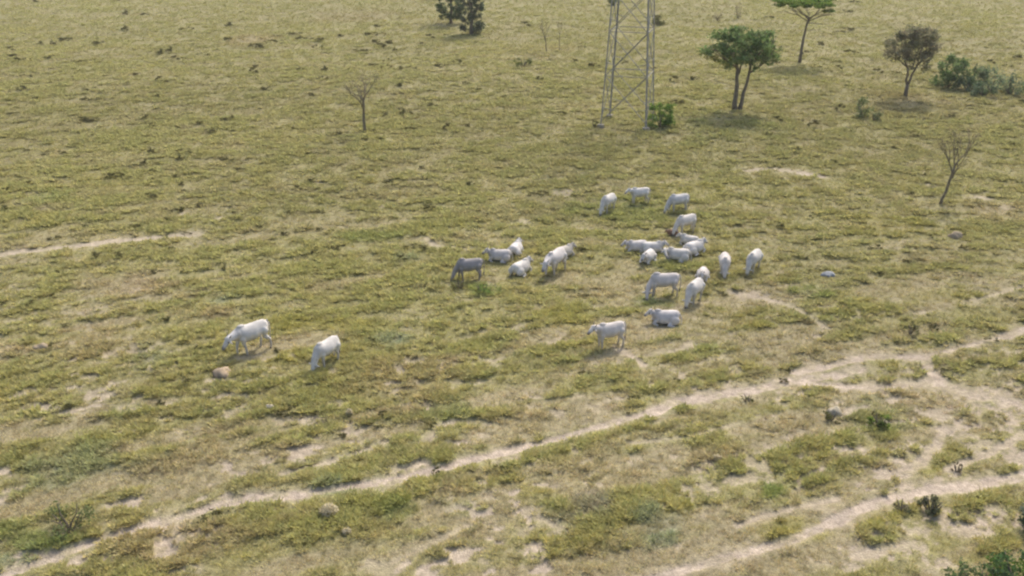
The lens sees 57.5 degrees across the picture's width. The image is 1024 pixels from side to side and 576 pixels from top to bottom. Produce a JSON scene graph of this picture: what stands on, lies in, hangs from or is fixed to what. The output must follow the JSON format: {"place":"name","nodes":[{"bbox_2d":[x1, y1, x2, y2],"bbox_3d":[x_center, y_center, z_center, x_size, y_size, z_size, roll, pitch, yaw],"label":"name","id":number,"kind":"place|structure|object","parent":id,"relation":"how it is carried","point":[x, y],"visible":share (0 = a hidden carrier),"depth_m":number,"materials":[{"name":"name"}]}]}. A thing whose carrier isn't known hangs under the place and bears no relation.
{"place":"outdoors","nodes":[
{"label":"outdoors","id":0,"kind":"place"},
{"bbox_2d":[0,0,1023,575],"bbox_3d":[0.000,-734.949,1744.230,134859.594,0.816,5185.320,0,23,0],"label":"pasture ground","id":1,"kind":"structure","parent":0,"point":[982,400],"depth_m":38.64,"materials":[{"name":"green plant"}]},
{"bbox_2d":[6,53,20,59],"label":"weed","id":2,"kind":"object","parent":1,"relation":"on","point":[13,54],"visible":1,"depth_m":102.11,"materials":[{"name":"green plant"}]},
{"bbox_2d":[33,343,47,348],"bbox_3d":[-19.765,2.459,39.114,0.606,0.331,0.380,-8,25,-18],"label":"rock","id":3,"kind":"object","parent":1,"relation":"on","point":[42,345],"visible":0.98,"depth_m":39.00,"materials":[{"name":"beige stone"}]},
{"bbox_2d":[57,37,72,40],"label":"weed","id":4,"kind":"object","parent":1,"relation":"on","point":[64,38],"visible":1,"depth_m":116.41,"materials":[{"name":"green plant"}]},
{"bbox_2d":[58,403,72,407],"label":"weed","id":5,"kind":"object","parent":1,"relation":"on","point":[69,405],"visible":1,"depth_m":34.42,"materials":[{"name":"green plant"}]},
{"bbox_2d":[44,500,97,540],"bbox_3d":[-13.196,6.887,27.891,1.323,1.011,1.518,-18,29,-36],"label":"shrub","id":6,"kind":"object","parent":1,"relation":"on","point":[61,527],"visible":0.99,"depth_m":27.88,"materials":[{"name":"green plant"}]},
{"bbox_2d":[77,116,91,120],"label":"weed","id":7,"kind":"object","parent":1,"relation":"on","point":[85,118],"visible":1,"depth_m":77.10,"materials":[{"name":"green plant"}]},
{"bbox_2d":[145,193,157,197],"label":"weed","id":8,"kind":"object","parent":1,"relation":"on","point":[153,195],"visible":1,"depth_m":57.79,"materials":[{"name":"green plant"}]},
{"bbox_2d":[173,207,184,211],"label":"weed","id":9,"kind":"object","parent":1,"relation":"on","point":[180,209],"visible":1,"depth_m":55.61,"materials":[{"name":"green plant"}]},
{"bbox_2d":[208,508,222,514],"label":"weed","id":10,"kind":"object","parent":1,"relation":"on","point":[218,512],"visible":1,"depth_m":28.58,"materials":[{"name":"green plant"}]},
{"bbox_2d":[212,366,230,378],"bbox_3d":[-11.474,3.375,37.039,0.798,0.332,0.886,-13,26,-27],"label":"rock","id":11,"kind":"object","parent":1,"relation":"on","point":[221,372],"visible":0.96,"depth_m":36.86,"materials":[{"name":"beige stone"}]},
{"bbox_2d":[220,157,240,160],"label":"weed","id":12,"kind":"object","parent":1,"relation":"on","point":[223,159],"visible":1,"depth_m":65.35,"materials":[{"name":"green plant"}]},
{"bbox_2d":[222,319,271,354],"bbox_3d":[-10.990,2.113,38.577,2.218,1.417,0.816,-20,30,-38],"label":"cow","id":13,"kind":"object","parent":1,"relation":"on","point":[243,334],"visible":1,"depth_m":38.34},
{"bbox_2d":[253,43,263,47],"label":"weed","id":14,"kind":"object","parent":1,"relation":"on","point":[259,45],"visible":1,"depth_m":111.55,"materials":[{"name":"green plant"}]},
{"bbox_2d":[276,410,289,416],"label":"weed","id":15,"kind":"object","parent":1,"relation":"on","point":[280,413],"visible":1,"depth_m":34.10,"materials":[{"name":"green plant"}]},
{"bbox_2d":[309,335,340,371],"bbox_3d":[-7.536,2.639,37.619,0.704,1.222,1.686,14,27,29],"label":"cow","id":16,"kind":"object","parent":1,"relation":"on","point":[326,347],"visible":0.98,"depth_m":37.27},
{"bbox_2d":[318,502,339,516],"bbox_3d":[-5.629,6.777,28.632,0.678,0.328,0.621,0,23,0],"label":"dry tussock","id":17,"kind":"object","parent":1,"relation":"on","point":[325,509],"visible":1,"depth_m":28.57,"materials":[{"name":"beige plant"}]},
{"bbox_2d":[342,527,351,534],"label":"dry tussock","id":18,"kind":"object","parent":1,"relation":"on","point":[347,530],"visible":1,"depth_m":27.79,"materials":[{"name":"beige plant"}]},
{"bbox_2d":[342,69,381,131],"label":"bare tree","id":19,"kind":"object","parent":1,"relation":"on","point":[362,98],"visible":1,"depth_m":72.59,"materials":[{"name":"brown plant"}]},
{"bbox_2d":[381,40,392,46],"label":"weed","id":20,"kind":"object","parent":1,"relation":"on","point":[387,42],"visible":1,"depth_m":111.09,"materials":[{"name":"green plant"}]},
{"bbox_2d":[422,204,435,208],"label":"weed","id":21,"kind":"object","parent":1,"relation":"on","point":[429,205],"visible":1,"depth_m":56.28,"materials":[{"name":"green plant"}]},
{"bbox_2d":[432,466,440,473],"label":"weed","id":22,"kind":"object","parent":1,"relation":"on","point":[436,468],"visible":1,"depth_m":30.66,"materials":[{"name":"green plant"}]},
{"bbox_2d":[435,0,465,23],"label":"dark leafy tree","id":23,"kind":"object","parent":1,"relation":"on","point":[451,15],"visible":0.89,"depth_m":130.69,"materials":[{"name":"green plant"}]},
{"bbox_2d":[451,279,464,288],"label":"shrub","id":24,"kind":"object","parent":1,"relation":"on","point":[461,286],"visible":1,"depth_m":45.19,"materials":[{"name":"green plant"}]},
{"bbox_2d":[450,258,484,280],"bbox_3d":[-2.203,-0.915,46.128,1.720,1.246,0.718,-4,24,-9],"label":"cow","id":25,"kind":"object","parent":1,"relation":"on","point":[462,265],"visible":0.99,"depth_m":45.84},
{"bbox_2d":[456,0,485,33],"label":"dark leafy tree","id":26,"kind":"object","parent":1,"relation":"on","point":[478,28],"visible":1,"depth_m":121.45,"materials":[{"name":"green plant"}]},
{"bbox_2d":[476,284,491,292],"bbox_3d":[-1.342,0.055,44.484,0.662,0.614,0.707,-9,25,-19],"label":"shrub","id":27,"kind":"object","parent":1,"relation":"on","point":[479,288],"visible":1,"depth_m":44.41,"materials":[{"name":"green plant"}]},
{"bbox_2d":[482,246,512,262],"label":"cow","id":28,"kind":"object","parent":1,"relation":"on","point":[502,255],"visible":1,"depth_m":48.51},
{"bbox_2d":[507,236,523,255],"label":"cow","id":29,"kind":"object","parent":1,"relation":"on","point":[516,247],"visible":0.88,"depth_m":49.41},
{"bbox_2d":[508,255,533,276],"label":"cow","id":30,"kind":"object","parent":1,"relation":"on","point":[521,267],"visible":1,"depth_m":46.73},
{"bbox_2d":[512,57,532,65],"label":"shrub","id":31,"kind":"object","parent":1,"relation":"on","point":[521,62],"visible":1,"depth_m":99.14,"materials":[{"name":"green plant"}]},
{"bbox_2d":[537,19,552,50],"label":"bare tree","id":32,"kind":"object","parent":1,"relation":"on","point":[544,31],"visible":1,"depth_m":106.76,"materials":[{"name":"brown plant"}]},
{"bbox_2d":[540,247,566,275],"bbox_3d":[2.033,-1.235,46.757,0.788,1.368,2.141,15,28,31],"label":"cow","id":33,"kind":"object","parent":1,"relation":"on","point":[554,258],"visible":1,"depth_m":46.47},
{"bbox_2d":[555,19,564,49],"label":"bare tree","id":34,"kind":"object","parent":1,"relation":"on","point":[559,33],"visible":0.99,"depth_m":107.57,"materials":[{"name":"brown plant"}]},
{"bbox_2d":[556,240,576,259],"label":"cow","id":35,"kind":"object","parent":1,"relation":"on","point":[569,247],"visible":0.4,"depth_m":49.04},
{"bbox_2d":[574,247,587,250],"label":"weed","id":36,"kind":"object","parent":1,"relation":"on","point":[581,248],"visible":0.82,"depth_m":49.83,"materials":[{"name":"green plant"}]},
{"bbox_2d":[587,321,625,348],"bbox_3d":[3.956,1.952,39.022,1.796,1.282,0.704,-8,25,-18],"label":"cow","id":37,"kind":"object","parent":1,"relation":"on","point":[609,330],"visible":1,"depth_m":38.76},
{"bbox_2d":[597,193,616,215],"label":"cow","id":38,"kind":"object","parent":1,"relation":"on","point":[608,199],"visible":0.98,"depth_m":55.42},
{"bbox_2d":[597,0,656,130],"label":"transmission tower","id":39,"kind":"structure","parent":1,"relation":"on","point":[601,125],"depth_m":74.40,"materials":[{"name":"metal"}]},
{"bbox_2d":[620,239,646,252],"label":"cow","id":40,"kind":"object","parent":1,"relation":"on","point":[631,245],"visible":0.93,"depth_m":49.48},
{"bbox_2d":[624,187,650,202],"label":"cow","id":41,"kind":"object","parent":1,"relation":"on","point":[639,192],"visible":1,"depth_m":56.87},
{"bbox_2d":[639,249,656,263],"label":"cow","id":42,"kind":"object","parent":1,"relation":"on","point":[648,256],"visible":1,"depth_m":47.98},
{"bbox_2d":[642,239,669,252],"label":"cow","id":43,"kind":"object","parent":1,"relation":"on","point":[657,246],"visible":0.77,"depth_m":49.39},
{"bbox_2d":[651,14,665,24],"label":"shrub","id":44,"kind":"object","parent":1,"relation":"on","point":[658,21],"visible":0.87,"depth_m":131.27,"materials":[{"name":"green plant"}]},
{"bbox_2d":[642,272,680,300],"bbox_3d":[7.079,-0.120,44.248,1.891,1.320,0.846,-5,24,-11],"label":"cow","id":45,"kind":"object","parent":1,"relation":"on","point":[657,279],"visible":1,"depth_m":43.99},
{"bbox_2d":[647,101,675,127],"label":"shrub","id":46,"kind":"object","parent":1,"relation":"on","point":[668,117],"visible":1,"depth_m":75.15,"materials":[{"name":"green plant"}]},
{"bbox_2d":[644,307,681,326],"bbox_3d":[6.704,1.215,41.399,1.695,0.791,0.944,1,23,2],"label":"cow","id":47,"kind":"object","parent":1,"relation":"on","point":[670,318],"visible":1,"depth_m":41.17},
{"bbox_2d":[664,229,678,235],"bbox_3d":[8.903,-3.152,52.096,0.892,0.416,0.497,-8,25,-18],"label":"calf","id":48,"kind":"object","parent":1,"relation":"on","point":[669,231],"visible":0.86,"depth_m":51.96},
{"bbox_2d":[661,247,691,262],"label":"cow","id":49,"kind":"object","parent":1,"relation":"on","point":[680,254],"visible":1,"depth_m":48.09},
{"bbox_2d":[663,193,689,213],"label":"cow","id":50,"kind":"object","parent":1,"relation":"on","point":[677,199],"visible":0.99,"depth_m":55.43},
{"bbox_2d":[671,213,696,235],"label":"cow","id":51,"kind":"object","parent":1,"relation":"on","point":[685,220],"visible":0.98,"depth_m":51.79},
{"bbox_2d":[675,232,698,244],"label":"cow","id":52,"kind":"object","parent":1,"relation":"on","point":[685,238],"visible":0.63,"depth_m":50.49},
{"bbox_2d":[682,277,704,308],"bbox_3d":[8.454,0.201,43.479,0.690,1.198,1.652,15,28,31],"label":"cow","id":53,"kind":"object","parent":1,"relation":"on","point":[694,287],"visible":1,"depth_m":43.06},
{"bbox_2d":[683,237,707,255],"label":"cow","id":54,"kind":"object","parent":1,"relation":"on","point":[695,247],"visible":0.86,"depth_m":48.95},
{"bbox_2d":[695,266,709,281],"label":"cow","id":55,"kind":"object","parent":1,"relation":"on","point":[703,272],"visible":0.89,"depth_m":45.94},
{"bbox_2d":[713,454,722,460],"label":"dry tussock","id":56,"kind":"object","parent":1,"relation":"on","point":[717,457],"visible":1,"depth_m":31.41,"materials":[{"name":"beige plant"}]},
{"bbox_2d":[718,252,730,278],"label":"cow","id":57,"kind":"object","parent":1,"relation":"on","point":[724,259],"visible":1,"depth_m":46.22},
{"bbox_2d":[735,2,741,17],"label":"shrub","id":58,"kind":"object","parent":1,"relation":"on","point":[736,10],"visible":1,"depth_m":135.53,"materials":[{"name":"green plant"}]},
{"bbox_2d":[697,25,783,109],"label":"green tree","id":59,"kind":"object","parent":1,"relation":"on","point":[763,43],"visible":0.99,"depth_m":78.39,"materials":[{"name":"green plant"}]},
{"bbox_2d":[741,394,753,401],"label":"shrub","id":60,"kind":"object","parent":1,"relation":"on","point":[748,398],"visible":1,"depth_m":35.24,"materials":[{"name":"green plant"}]},
{"bbox_2d":[743,249,763,275],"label":"cow","id":61,"kind":"object","parent":1,"relation":"on","point":[755,256],"visible":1,"depth_m":46.58},
{"bbox_2d":[779,378,789,382],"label":"weed","id":62,"kind":"object","parent":1,"relation":"on","point":[784,380],"visible":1,"depth_m":36.67,"materials":[{"name":"green plant"}]},
{"bbox_2d":[771,0,836,62],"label":"flat topped tree","id":63,"kind":"object","parent":1,"relation":"on","point":[807,4],"visible":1,"depth_m":99.78,"materials":[{"name":"green plant"}]},
{"bbox_2d":[807,120,819,125],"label":"weed","id":64,"kind":"object","parent":1,"relation":"on","point":[814,122],"visible":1,"depth_m":75.65,"materials":[{"name":"green plant"}]},
{"bbox_2d":[820,271,834,276],"bbox_3d":[15.707,-0.655,46.503,0.733,0.341,0.502,-9,25,-20],"label":"rock","id":65,"kind":"object","parent":1,"relation":"on","point":[829,274],"visible":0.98,"depth_m":46.40,"materials":[{"name":"grey stone"}]},
{"bbox_2d":[821,410,840,423],"bbox_3d":[11.676,4.735,34.087,0.542,0.491,0.704,-8,25,-17],"label":"shrub","id":66,"kind":"object","parent":1,"relation":"on","point":[828,417],"visible":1,"depth_m":34.06,"materials":[{"name":"green plant"}]},
{"bbox_2d":[827,406,842,416],"bbox_3d":[11.974,4.593,34.599,0.528,0.389,0.460,-10,25,-22],"label":"rock","id":67,"kind":"object","parent":1,"relation":"on","point":[835,409],"visible":0.74,"depth_m":34.50,"materials":[{"name":"beige stone"}]},
{"bbox_2d":[856,96,874,117],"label":"shrub","id":68,"kind":"object","parent":1,"relation":"on","point":[862,101],"visible":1,"depth_m":78.95,"materials":[{"name":"green plant"}]},
{"bbox_2d":[871,111,883,120],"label":"shrub","id":69,"kind":"object","parent":1,"relation":"on","point":[877,117],"visible":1,"depth_m":77.66,"materials":[{"name":"green plant"}]},
{"bbox_2d":[866,413,891,428],"bbox_3d":[13.269,4.870,33.651,0.939,0.629,0.708,0,23,0],"label":"shrub","id":70,"kind":"object","parent":1,"relation":"on","point":[880,423],"visible":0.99,"depth_m":33.63,"materials":[{"name":"green plant"}]},
{"bbox_2d":[893,498,911,512],"bbox_3d":[12.166,6.848,29.019,0.566,0.459,0.579,0,23,0],"label":"shrub","id":71,"kind":"object","parent":1,"relation":"on","point":[904,508],"visible":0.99,"depth_m":29.02,"materials":[{"name":"green plant"}]},
{"bbox_2d":[904,320,918,334],"bbox_3d":[17.343,1.814,40.503,0.520,0.725,0.576,-5,24,-12],"label":"shrub","id":72,"kind":"object","parent":1,"relation":"on","point":[915,328],"visible":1,"depth_m":40.50,"materials":[{"name":"green plant"}]},
{"bbox_2d":[882,23,944,95],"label":"grey brown tree","id":73,"kind":"object","parent":1,"relation":"on","point":[917,35],"visible":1,"depth_m":84.41,"materials":[{"name":"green plant"}]},
{"bbox_2d":[916,494,942,517],"bbox_3d":[13.041,6.783,28.924,0.746,0.623,0.888,0,23,0],"label":"shrub","id":74,"kind":"object","parent":1,"relation":"on","point":[933,508],"visible":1,"depth_m":28.96,"materials":[{"name":"green plant"}]},
{"bbox_2d":[929,53,970,87],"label":"shrub","id":75,"kind":"object","parent":1,"relation":"on","point":[958,66],"visible":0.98,"depth_m":89.87,"materials":[{"name":"green plant"}]},
{"bbox_2d":[948,231,962,238],"bbox_3d":[24.368,-2.878,51.314,0.787,0.484,0.591,0,23,0],"label":"earth mound","id":76,"kind":"object","parent":1,"relation":"on","point":[955,234],"visible":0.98,"depth_m":51.17,"materials":[{"name":"beige soil"}]},
{"bbox_2d":[951,462,962,472],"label":"shrub","id":77,"kind":"object","parent":1,"relation":"on","point":[959,470],"visible":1,"depth_m":31.33,"materials":[{"name":"green plant"}]},
{"bbox_2d":[936,124,984,204],"bbox_3d":[26.693,-7.207,55.711,2.640,4.996,2.743,-19,30,-37],"label":"bare tree","id":78,"kind":"object","parent":1,"relation":"on","point":[953,171],"visible":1,"depth_m":55.43,"materials":[{"name":"brown plant"}]},
{"bbox_2d":[942,557,996,575],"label":"shrub","id":79,"kind":"object","parent":1,"relation":"on","point":[990,569],"visible":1,"depth_m":25.84,"materials":[{"name":"green plant"}]},
{"bbox_2d":[951,63,989,91],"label":"shrub","id":80,"kind":"object","parent":1,"relation":"on","point":[970,78],"visible":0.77,"depth_m":88.78,"materials":[{"name":"green plant"}]},
{"bbox_2d":[970,79,999,95],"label":"shrub","id":81,"kind":"object","parent":1,"relation":"on","point":[992,89],"visible":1,"depth_m":85.82,"materials":[{"name":"green plant"}]},
{"bbox_2d":[977,64,1008,91],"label":"shrub","id":82,"kind":"object","parent":1,"relation":"on","point":[997,82],"visible":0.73,"depth_m":87.75,"materials":[{"name":"green plant"}]},
{"bbox_2d":[984,548,1023,575],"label":"shrub","id":83,"kind":"object","parent":1,"relation":"on","point":[1003,569],"visible":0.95,"depth_m":26.06,"materials":[{"name":"green plant"}]},
{"bbox_2d":[1000,70,1023,95],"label":"shrub","id":84,"kind":"object","parent":1,"relation":"on","point":[1019,89],"visible":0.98,"depth_m":86.26,"materials":[{"name":"green plant"}]},
{"bbox_2d":[1017,498,1023,526],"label":"shrub","id":85,"kind":"object","parent":1,"relation":"on","point":[1021,509],"visible":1,"depth_m":28.39,"materials":[{"name":"green plant"}]}
]}

